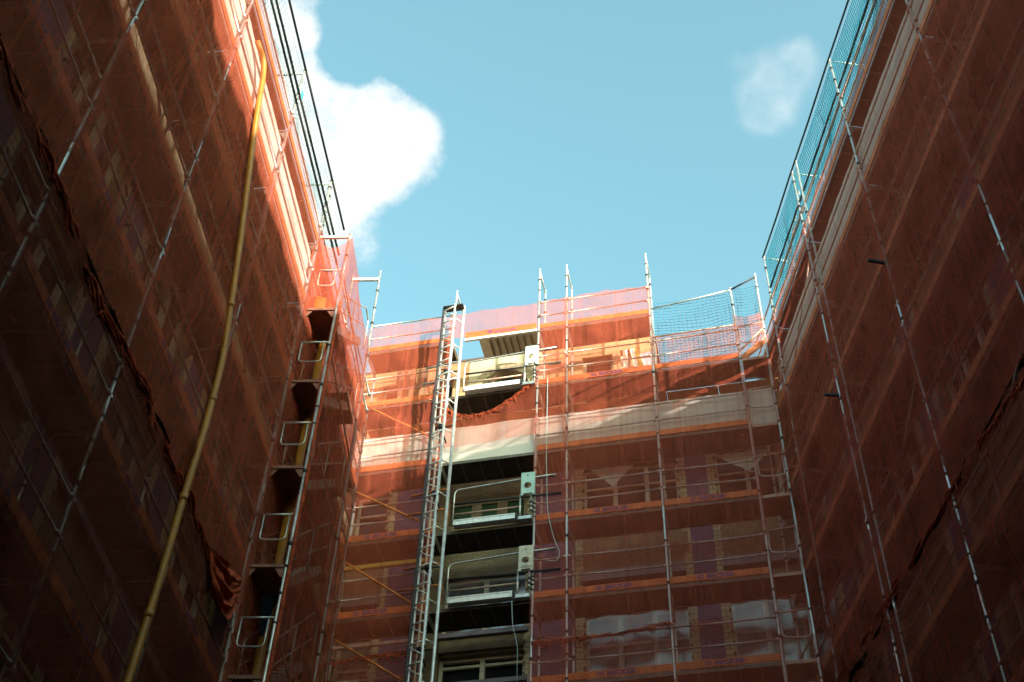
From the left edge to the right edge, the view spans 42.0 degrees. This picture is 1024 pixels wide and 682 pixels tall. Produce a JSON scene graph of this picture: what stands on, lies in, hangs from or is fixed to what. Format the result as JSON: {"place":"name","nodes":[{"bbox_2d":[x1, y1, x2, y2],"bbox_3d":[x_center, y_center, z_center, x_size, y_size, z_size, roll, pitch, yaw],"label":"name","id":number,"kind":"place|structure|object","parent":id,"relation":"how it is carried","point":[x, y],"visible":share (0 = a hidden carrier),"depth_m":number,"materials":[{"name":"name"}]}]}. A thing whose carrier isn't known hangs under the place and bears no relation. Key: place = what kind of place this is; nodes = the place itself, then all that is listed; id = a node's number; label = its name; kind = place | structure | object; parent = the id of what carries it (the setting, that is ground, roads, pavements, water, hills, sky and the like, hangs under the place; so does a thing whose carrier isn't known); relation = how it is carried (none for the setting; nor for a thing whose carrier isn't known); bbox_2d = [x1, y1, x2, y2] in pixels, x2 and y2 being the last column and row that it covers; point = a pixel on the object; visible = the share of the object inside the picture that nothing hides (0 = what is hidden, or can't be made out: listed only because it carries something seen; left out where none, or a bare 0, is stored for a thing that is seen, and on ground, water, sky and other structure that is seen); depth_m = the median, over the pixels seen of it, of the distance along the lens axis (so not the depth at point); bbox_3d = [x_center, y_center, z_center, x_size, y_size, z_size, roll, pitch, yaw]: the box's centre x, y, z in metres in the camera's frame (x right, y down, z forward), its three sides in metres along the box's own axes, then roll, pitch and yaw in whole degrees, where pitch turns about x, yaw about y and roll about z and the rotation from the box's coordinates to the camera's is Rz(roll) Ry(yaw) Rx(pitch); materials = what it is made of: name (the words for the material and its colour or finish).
{"place":"outdoors","nodes":[
{"label":"outdoors","id":0,"kind":"place"},
{"bbox_2d":[41,31,242,673],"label":"brick building","id":1,"kind":"structure","parent":0,"point":[190,367],"depth_m":21.14,"materials":[{"name":"brick"}]},
{"bbox_2d":[259,594,277,636],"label":"window","id":2,"kind":"structure","parent":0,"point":[268,603],"depth_m":19.84,"materials":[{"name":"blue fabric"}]},
{"bbox_2d":[253,0,893,397],"label":"sky","id":3,"kind":"structure","parent":0,"point":[474,148],"materials":[{"name":"blue"}]},
{"label":"ground","id":4,"kind":"structure","parent":0,"visible":0},
{"bbox_2d":[0,0,370,681],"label":"scaffold","id":5,"kind":"object","parent":4,"relation":"on","point":[286,148],"visible":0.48,"depth_m":23.83,"materials":[{"name":"metal"}]},
{"bbox_2d":[0,58,56,305],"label":"debris net","id":6,"kind":"object","parent":5,"relation":"attached to","point":[26,183],"visible":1,"depth_m":13.07,"materials":[{"name":"orange fabric"}]},
{"bbox_2d":[0,179,127,681],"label":"debris net","id":7,"kind":"object","parent":5,"relation":"attached to","point":[62,365],"visible":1,"depth_m":13.40,"materials":[{"name":"orange fabric"}]},
{"bbox_2d":[0,0,141,169],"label":"debris net","id":8,"kind":"object","parent":5,"relation":"attached to","point":[62,88],"visible":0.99,"depth_m":14.30,"materials":[{"name":"orange fabric"}]},
{"bbox_2d":[7,363,188,681],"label":"debris net","id":9,"kind":"object","parent":5,"relation":"attached to","point":[90,607],"visible":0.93,"depth_m":14.81,"materials":[{"name":"orange fabric"}]},
{"bbox_2d":[0,36,237,609],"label":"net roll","id":10,"kind":"object","parent":5,"relation":"attached to","point":[49,158],"visible":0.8,"depth_m":14.90,"materials":[{"name":"orange fabric"}]},
{"bbox_2d":[60,0,247,344],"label":"debris net","id":11,"kind":"object","parent":5,"relation":"attached to","point":[147,130],"visible":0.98,"depth_m":16.67,"materials":[{"name":"orange fabric"}]},
{"bbox_2d":[140,504,233,681],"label":"debris net","id":12,"kind":"object","parent":5,"relation":"attached to","point":[191,635],"visible":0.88,"depth_m":17.13,"materials":[{"name":"red fabric"}]},
{"bbox_2d":[129,34,288,495],"bbox_3d":[-4.228,-1.993,19.984,0.187,9.180,2.720,-3,-48,5],"label":"debris net","id":13,"kind":"object","parent":5,"relation":"attached to","point":[186,308],"visible":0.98,"depth_m":18.54,"materials":[{"name":"orange fabric"}]},
{"bbox_2d":[191,190,307,616],"bbox_3d":[-3.958,-0.072,21.715,0.174,9.180,2.660,-3,-48,5],"label":"debris net","id":14,"kind":"object","parent":5,"relation":"attached to","point":[238,448],"visible":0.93,"depth_m":20.43,"materials":[{"name":"fabric"}]},
{"bbox_2d":[209,549,242,618],"bbox_3d":[-3.953,3.376,18.576,0.210,1.278,1.350,-4,-48,6],"label":"net roll","id":15,"kind":"object","parent":14,"relation":"attached to","point":[225,586],"visible":1,"depth_m":18.36,"materials":[{"name":"fabric"}]},
{"bbox_2d":[225,0,311,291],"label":"tarpaulin","id":16,"kind":"object","parent":5,"relation":"attached to","point":[265,113],"visible":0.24,"depth_m":23.16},
{"bbox_2d":[260,0,301,112],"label":"edge net","id":17,"kind":"object","parent":5,"relation":"attached to","point":[279,54],"visible":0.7,"depth_m":24.21,"materials":[{"name":"teal"}]},
{"bbox_2d":[289,75,328,226],"bbox_3d":[-3.934,-3.667,25.699,0.091,1.575,2.583,-3,-48,5],"label":"edge net","id":18,"kind":"object","parent":5,"relation":"attached to","point":[298,131],"visible":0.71,"depth_m":25.74,"materials":[{"name":"teal"}]},
{"bbox_2d":[318,188,339,265],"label":"edge net","id":19,"kind":"object","parent":5,"relation":"attached to","point":[331,230],"visible":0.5,"depth_m":27.17,"materials":[{"name":"teal"}]},
{"bbox_2d":[315,392,367,681],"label":"debris net","id":20,"kind":"object","parent":5,"relation":"attached to","point":[328,638],"visible":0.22,"depth_m":25.89,"materials":[{"name":"fabric"}]},
{"bbox_2d":[124,40,266,681],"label":"hose","id":21,"kind":"object","parent":4,"relation":"on","point":[146,622],"visible":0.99,"depth_m":18.41,"materials":[{"name":"yellow plastic"}]},
{"bbox_2d":[251,338,326,674],"bbox_3d":[-3.824,6.601,17.617,0.144,20.200,0.144,16,-49,-12],"label":"chute","id":22,"kind":"object","parent":4,"relation":"on","point":[279,559],"depth_m":21.71,"materials":[{"name":"plastic"}]},
{"bbox_2d":[228,186,381,681],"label":"stair tower","id":23,"kind":"structure","parent":4,"relation":"on","point":[270,578],"depth_m":21.85,"materials":[{"name":"metal"}]},
{"bbox_2d":[221,229,337,681],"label":"debris net","id":24,"kind":"object","parent":23,"relation":"attached to","point":[263,551],"visible":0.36,"depth_m":21.70,"materials":[{"name":"orange fabric"}]},
{"bbox_2d":[265,301,341,681],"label":"scaffold pole","id":25,"kind":"object","parent":23,"relation":"attached to","point":[282,604],"visible":1,"depth_m":20.73,"materials":[{"name":"silver metal"}]},
{"bbox_2d":[260,234,368,681],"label":"debris net","id":26,"kind":"object","parent":23,"relation":"attached to","point":[305,611],"visible":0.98,"depth_m":22.96,"materials":[{"name":"orange fabric"}]},
{"bbox_2d":[314,296,331,307],"bbox_3d":[-3.638,-0.524,25.038,0.433,0.730,0.440,14,-49,-11],"label":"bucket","id":27,"kind":"object","parent":23,"relation":"on","point":[322,302],"visible":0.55,"depth_m":24.98,"materials":[{"name":"orange plastic"}]},
{"bbox_2d":[312,243,348,292],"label":"debris net","id":28,"kind":"object","parent":23,"relation":"attached to","point":[338,272],"visible":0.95,"depth_m":25.06,"materials":[{"name":"orange fabric"}]},
{"bbox_2d":[404,303,465,681],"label":"hoist mast","id":29,"kind":"object","parent":4,"relation":"on","point":[441,428],"visible":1,"depth_m":28.37,"materials":[{"name":"grey metal"}]},
{"bbox_2d":[328,253,822,681],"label":"scaffold","id":30,"kind":"object","parent":4,"relation":"on","point":[495,342],"visible":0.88,"depth_m":29.04,"materials":[{"name":"metal"}]},
{"bbox_2d":[340,662,402,681],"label":"debris net","id":31,"kind":"object","parent":30,"relation":"attached to","point":[365,677],"visible":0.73,"depth_m":26.25,"materials":[{"name":"fabric"}]},
{"bbox_2d":[329,649,415,667],"bbox_3d":[-2.930,6.347,26.398,2.136,0.374,0.101,-8,-49,9],"label":"net roll","id":32,"kind":"object","parent":30,"relation":"attached to","point":[361,658],"visible":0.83,"depth_m":26.44,"materials":[{"name":"red fabric"}]},
{"bbox_2d":[340,323,438,655],"bbox_3d":[-2.737,2.873,30.168,2.220,10.100,0.238,-8,-49,9],"label":"scaffolding","id":33,"kind":"object","parent":30,"relation":"attached to","point":[383,542],"visible":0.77,"depth_m":29.13,"materials":[{"name":"silver metal"}]},
{"bbox_2d":[399,545,559,607],"bbox_3d":[-0.671,4.849,27.318,3.381,1.290,0.180,-8,-49,9],"label":"hoist landing","id":34,"kind":"object","parent":30,"relation":"attached to","point":[527,551],"visible":0.95,"depth_m":27.09,"materials":[{"name":"white metal"}]},
{"bbox_2d":[511,601,517,667],"bbox_3d":[0.038,6.074,25.659,0.183,2.651,0.033,-8,-49,9],"label":"cable","id":35,"kind":"object","parent":34,"relation":"hanging from","point":[516,640],"visible":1,"depth_m":25.88,"materials":[{"name":"grey plastic"}]},
{"bbox_2d":[407,471,560,529],"bbox_3d":[-0.610,3.479,28.829,3.381,1.290,0.180,-8,-49,9],"label":"hoist landing","id":36,"kind":"object","parent":30,"relation":"attached to","point":[525,478],"visible":0.93,"depth_m":28.60,"materials":[{"name":"white metal"}]},
{"bbox_2d":[546,378,559,560],"bbox_3d":[0.900,2.669,29.213,0.320,5.461,0.024,-11,-49,12],"label":"cable","id":37,"kind":"object","parent":36,"relation":"hanging from","point":[546,472],"visible":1,"depth_m":29.12,"materials":[{"name":"white plastic"}]},
{"bbox_2d":[446,379,535,421],"bbox_3d":[-0.505,1.415,31.102,2.238,1.209,0.103,-8,-49,9],"label":"net roll","id":38,"kind":"object","parent":30,"relation":"attached to","point":[496,408],"visible":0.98,"depth_m":30.95,"materials":[{"name":"fabric"}]},
{"bbox_2d":[422,345,560,394],"bbox_3d":[-0.487,0.727,31.865,3.381,1.290,0.180,-8,-49,9],"label":"hoist landing","id":39,"kind":"object","parent":30,"relation":"attached to","point":[534,350],"visible":0.95,"depth_m":31.64,"materials":[{"name":"white metal"}]},
{"bbox_2d":[530,636,565,679],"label":"debris net","id":40,"kind":"object","parent":30,"relation":"attached to","point":[562,652],"visible":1,"depth_m":25.50,"materials":[{"name":"silver metal"}]},
{"bbox_2d":[533,298,565,637],"bbox_3d":[0.868,2.374,29.650,0.790,10.220,0.130,-8,-49,9],"label":"debris net","id":41,"kind":"object","parent":30,"relation":"attached to","point":[563,505],"visible":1,"depth_m":28.38,"materials":[{"name":"silver metal"}]},
{"bbox_2d":[361,387,776,472],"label":"cornice","id":42,"kind":"structure","parent":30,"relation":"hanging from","point":[512,437],"depth_m":30.14,"materials":[{"name":"beige paint"}]},
{"bbox_2d":[531,620,674,649],"bbox_3d":[1.730,5.684,25.641,2.806,0.458,0.103,-8,-49,9],"label":"net roll","id":43,"kind":"object","parent":30,"relation":"attached to","point":[586,638],"visible":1,"depth_m":25.64,"materials":[{"name":"red fabric"}]},
{"bbox_2d":[591,465,633,485],"bbox_3d":[2.242,3.030,29.737,1.000,0.590,0.043,-7,-49,9],"label":"cloth flap","id":44,"kind":"object","parent":30,"relation":"hanging from","point":[616,470],"visible":0.89,"depth_m":29.84,"materials":[{"name":"white fabric"}]},
{"bbox_2d":[564,631,667,672],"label":"debris net","id":45,"kind":"object","parent":30,"relation":"attached to","point":[629,640],"visible":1,"depth_m":25.37,"materials":[{"name":"silver metal"}]},
{"bbox_2d":[564,297,672,629],"bbox_3d":[2.203,2.167,29.422,2.130,10.240,0.169,-8,-49,9],"label":"debris net","id":46,"kind":"object","parent":30,"relation":"attached to","point":[626,554],"visible":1,"depth_m":27.91,"materials":[{"name":"orange fabric"}]},
{"bbox_2d":[623,350,627,373],"bbox_3d":[2.728,0.644,31.882,0.114,1.487,0.264,0,-48,2],"label":"plank","id":47,"kind":"object","parent":30,"relation":"on","point":[625,362],"visible":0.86,"depth_m":32.12,"materials":[{"name":"white paint"}]},
{"bbox_2d":[630,348,638,366],"bbox_3d":[2.972,0.610,31.842,0.103,1.497,0.370,23,-51,-18],"label":"plank","id":48,"kind":"object","parent":30,"relation":"on","point":[635,361],"visible":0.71,"depth_m":32.17,"materials":[{"name":"white paint"}]},
{"bbox_2d":[634,348,643,371],"bbox_3d":[3.090,0.594,31.822,0.087,1.506,0.471,35,-56,-26],"label":"plank","id":49,"kind":"object","parent":30,"relation":"on","point":[640,362],"visible":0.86,"depth_m":32.02,"materials":[{"name":"orange wood"}]},
{"bbox_2d":[639,351,654,371],"bbox_3d":[3.229,0.726,31.936,0.380,1.480,0.130,-8,-49,9],"label":"insulation board","id":50,"kind":"object","parent":30,"relation":"on","point":[647,361],"visible":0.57,"depth_m":32.28,"materials":[{"name":"white plastic"}]},
{"bbox_2d":[651,293,736,362],"bbox_3d":[4.347,-0.243,31.674,1.958,2.216,0.145,-8,-49,9],"label":"edge net","id":51,"kind":"object","parent":30,"relation":"attached to","point":[694,347],"visible":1,"depth_m":31.78,"materials":[{"name":"teal"}]},
{"bbox_2d":[661,330,771,624],"bbox_3d":[4.159,2.521,28.368,2.060,8.320,0.208,-8,-49,9],"label":"scaffolding","id":52,"kind":"object","parent":30,"relation":"attached to","point":[756,537],"visible":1,"depth_m":27.17,"materials":[{"name":"silver metal"}]},
{"bbox_2d":[672,617,777,681],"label":"scaffolding","id":53,"kind":"object","parent":30,"relation":"attached to","point":[770,641],"visible":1,"depth_m":24.80,"materials":[{"name":"silver metal"}]},
{"bbox_2d":[714,448,770,469],"bbox_3d":[5.072,2.646,29.234,1.300,0.650,0.074,-8,-49,10],"label":"cloth flap","id":54,"kind":"object","parent":30,"relation":"hanging from","point":[729,457],"visible":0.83,"depth_m":29.35,"materials":[{"name":"grey fabric"}]},
{"bbox_2d":[732,286,760,335],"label":"edge net","id":55,"kind":"object","parent":30,"relation":"attached to","point":[748,310],"visible":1,"depth_m":31.75,"materials":[{"name":"teal"}]},
{"bbox_2d":[737,316,821,680],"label":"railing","id":56,"kind":"object","parent":30,"relation":"attached to","point":[781,520],"visible":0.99,"depth_m":26.81,"materials":[{"name":"silver metal"}]},
{"bbox_2d":[329,337,826,681],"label":"brick building","id":57,"kind":"structure","parent":4,"relation":"on","point":[482,655],"depth_m":28.40,"materials":[{"name":"beige brick"}]},
{"bbox_2d":[332,641,371,681],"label":"window","id":58,"kind":"structure","parent":57,"relation":"in","point":[340,674],"depth_m":28.10,"materials":[{"name":"brown glass"}]},
{"bbox_2d":[353,497,390,542],"bbox_3d":[-3.176,4.355,30.814,0.900,1.800,0.130,-8,-49,9],"label":"window","id":59,"kind":"structure","parent":57,"relation":"in","point":[370,514],"depth_m":31.09,"materials":[{"name":"brown glass"}]},
{"bbox_2d":[383,391,397,405],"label":"window","id":60,"kind":"structure","parent":57,"relation":"in","point":[387,395],"depth_m":34.07,"materials":[{"name":"brown glass"}]},
{"bbox_2d":[422,382,452,423],"bbox_3d":[-1.796,1.587,33.272,0.810,1.660,0.380,-8,-49,9],"label":"window","id":61,"kind":"structure","parent":57,"relation":"in","point":[431,387],"depth_m":33.83,"materials":[{"name":"white glass"}]},
{"bbox_2d":[438,653,526,681],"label":"window","id":62,"kind":"structure","parent":57,"relation":"in","point":[501,668],"depth_m":27.33,"materials":[{"name":"white glass"}]},
{"bbox_2d":[437,575,528,640],"bbox_3d":[-0.580,5.671,28.317,1.990,1.610,0.380,-8,-49,9],"label":"window","id":63,"kind":"structure","parent":57,"relation":"in","point":[513,579],"depth_m":28.75,"materials":[{"name":"white glass"}]},
{"bbox_2d":[454,501,523,519],"bbox_3d":[-0.497,3.924,30.213,1.650,0.510,0.040,-8,-49,9],"label":"window","id":64,"kind":"structure","parent":57,"relation":"in","point":[462,510],"depth_m":30.27,"materials":[{"name":"glass"}]},
{"bbox_2d":[583,359,615,406],"bbox_3d":[2.111,1.095,32.566,0.910,1.910,0.380,-8,-49,9],"label":"window","id":65,"kind":"structure","parent":57,"relation":"in","point":[602,366],"depth_m":33.26,"materials":[{"name":"brown glass"}]},
{"bbox_2d":[621,354,630,396],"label":"window","id":66,"kind":"structure","parent":57,"relation":"in","point":[629,365],"depth_m":33.07,"materials":[{"name":"white glass"}]},
{"bbox_2d":[584,462,678,515],"bbox_3d":[2.687,3.538,29.835,2.160,1.800,0.140,-8,-49,9],"label":"window","id":67,"kind":"structure","parent":57,"relation":"in","point":[651,480],"depth_m":30.10,"materials":[{"name":"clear glass"}]},
{"bbox_2d":[585,608,692,679],"bbox_3d":[2.557,6.441,26.632,2.160,2.350,0.140,-8,-49,9],"label":"window","id":68,"kind":"structure","parent":57,"relation":"in","point":[616,623],"depth_m":27.03,"materials":[{"name":"grey glass"}]},
{"bbox_2d":[714,449,787,511],"bbox_3d":[5.543,3.087,29.237,2.260,1.910,0.380,-8,-49,9],"label":"window","id":69,"kind":"structure","parent":57,"relation":"in","point":[729,472],"depth_m":29.60,"materials":[{"name":"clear glass"}]},
{"bbox_2d":[731,597,826,681],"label":"window","id":70,"kind":"structure","parent":57,"relation":"in","point":[751,609],"depth_m":26.57,"materials":[{"name":"grey glass"}]},
{"bbox_2d":[755,0,1023,681],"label":"scaffold","id":71,"kind":"object","parent":4,"relation":"on","point":[785,315],"visible":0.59,"depth_m":26.93,"materials":[{"name":"metal"}]},
{"bbox_2d":[765,177,806,316],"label":"edge net","id":72,"kind":"object","parent":71,"relation":"attached to","point":[798,232],"visible":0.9,"depth_m":30.51,"materials":[{"name":"teal"}]},
{"bbox_2d":[766,316,835,681],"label":"debris net","id":73,"kind":"object","parent":71,"relation":"attached to","point":[823,644],"visible":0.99,"depth_m":26.48,"materials":[{"name":"orange fabric"}]},
{"bbox_2d":[794,66,846,230],"bbox_3d":[6.649,-4.163,28.587,0.146,2.155,2.964,7,-48,-4],"label":"edge net","id":74,"kind":"object","parent":71,"relation":"attached to","point":[829,144],"visible":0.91,"depth_m":28.63,"materials":[{"name":"teal"}]},
{"bbox_2d":[774,249,885,681],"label":"debris net","id":75,"kind":"object","parent":71,"relation":"attached to","point":[838,528],"visible":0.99,"depth_m":24.61,"materials":[{"name":"orange fabric"}]},
{"bbox_2d":[782,0,929,381],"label":"tarpaulin","id":76,"kind":"object","parent":71,"relation":"attached to","point":[907,28],"visible":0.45,"depth_m":25.89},
{"bbox_2d":[831,0,887,116],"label":"edge net","id":77,"kind":"object","parent":71,"relation":"attached to","point":[843,38],"visible":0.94,"depth_m":26.94,"materials":[{"name":"teal"}]},
{"bbox_2d":[852,614,900,681],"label":"debris net","id":78,"kind":"object","parent":71,"relation":"attached to","point":[880,664],"visible":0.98,"depth_m":21.27,"materials":[{"name":"red fabric"}]},
{"bbox_2d":[805,118,950,614],"bbox_3d":[6.306,-0.105,24.084,0.179,10.110,3.020,7,-48,-4],"label":"debris net","id":79,"kind":"object","parent":71,"relation":"attached to","point":[900,473],"visible":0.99,"depth_m":22.69,"materials":[{"name":"fabric"}]},
{"bbox_2d":[836,373,1023,681],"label":"net roll","id":80,"kind":"object","parent":71,"relation":"attached to","point":[956,481],"visible":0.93,"depth_m":19.50,"materials":[{"name":"fabric"}]},
{"bbox_2d":[854,1,1023,485],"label":"debris net","id":81,"kind":"object","parent":71,"relation":"attached to","point":[957,293],"visible":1,"depth_m":20.58,"materials":[{"name":"orange fabric"}]},
{"bbox_2d":[884,496,1003,681],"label":"debris net","id":82,"kind":"object","parent":71,"relation":"attached to","point":[938,630],"visible":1,"depth_m":19.10,"materials":[{"name":"red fabric"}]},
{"bbox_2d":[914,0,1023,297],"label":"debris net","id":83,"kind":"object","parent":71,"relation":"attached to","point":[973,52],"visible":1,"depth_m":19.56,"materials":[{"name":"orange fabric"}]},
{"bbox_2d":[952,366,1023,681],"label":"debris net","id":84,"kind":"object","parent":71,"relation":"attached to","point":[988,495],"visible":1,"depth_m":17.55,"materials":[{"name":"orange fabric"}]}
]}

